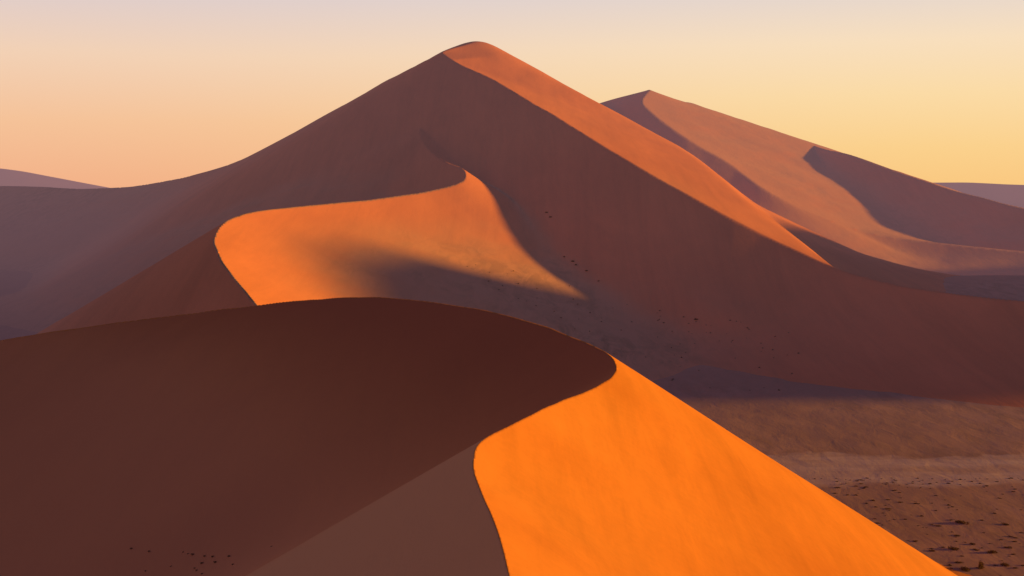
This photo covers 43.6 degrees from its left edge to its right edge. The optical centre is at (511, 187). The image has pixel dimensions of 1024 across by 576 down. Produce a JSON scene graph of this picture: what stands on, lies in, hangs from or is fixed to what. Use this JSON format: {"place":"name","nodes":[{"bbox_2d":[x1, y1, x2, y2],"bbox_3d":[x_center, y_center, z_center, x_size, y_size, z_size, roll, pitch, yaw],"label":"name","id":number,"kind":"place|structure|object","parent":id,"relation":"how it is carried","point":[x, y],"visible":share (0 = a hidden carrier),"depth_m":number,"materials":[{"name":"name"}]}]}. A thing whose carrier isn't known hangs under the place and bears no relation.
{"place":"outdoors","nodes":[
{"label":"outdoors","id":0,"kind":"place"},
{"bbox_2d":[0,270,1023,575],"bbox_3d":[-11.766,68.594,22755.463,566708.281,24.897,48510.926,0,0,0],"label":"ground","id":1,"kind":"structure","parent":0,"point":[826,436],"depth_m":397.86,"materials":[{"name":"brown sand"}]},
{"bbox_2d":[0,169,107,188],"bbox_3d":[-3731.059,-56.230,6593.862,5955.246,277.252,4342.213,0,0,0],"label":"hills","id":2,"kind":"structure","parent":1,"relation":"on","point":[8,177],"depth_m":5440.52,"materials":[{"name":"sand"}]},
{"bbox_2d":[0,297,971,575],"bbox_3d":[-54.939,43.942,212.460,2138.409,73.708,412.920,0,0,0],"label":"dune terrain","id":3,"kind":"structure","parent":1,"relation":"on","point":[362,437],"depth_m":163.06,"materials":[{"name":"brown sand"}]},
{"bbox_2d":[0,41,1023,407],"bbox_3d":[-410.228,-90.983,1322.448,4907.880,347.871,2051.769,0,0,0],"label":"great dune terrain","id":4,"kind":"structure","parent":1,"relation":"on","point":[460,175],"depth_m":719.70,"materials":[{"name":"brown sand"}]},
{"bbox_2d":[600,90,1023,275],"bbox_3d":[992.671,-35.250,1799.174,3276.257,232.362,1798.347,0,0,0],"label":"dune terrain","id":5,"kind":"structure","parent":1,"relation":"on","point":[863,206],"depth_m":1412.37,"materials":[{"name":"brown sand"}]},
{"bbox_2d":[954,520,968,523],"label":"desert shrub","id":6,"kind":"object","parent":1,"relation":"on","point":[960,521],"visible":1,"depth_m":306.35,"materials":[{"name":"brown plant"}]},
{"bbox_2d":[936,182,1023,207],"bbox_3d":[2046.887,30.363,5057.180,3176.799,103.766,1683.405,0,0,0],"label":"sand dune","id":7,"kind":"structure","parent":1,"relation":"on","point":[1010,194],"depth_m":4836.72,"materials":[{"name":"sand"}]},
{"bbox_2d":[978,562,984,568],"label":"upright shrub","id":8,"kind":"object","parent":1,"relation":"on","point":[980,565],"visible":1,"depth_m":268.99,"materials":[{"name":"brown plant"}]},
{"bbox_2d":[0,0,1023,187],"label":"sky","id":9,"kind":"structure","parent":0,"point":[105,93],"materials":[{"name":"orange"}]}
]}

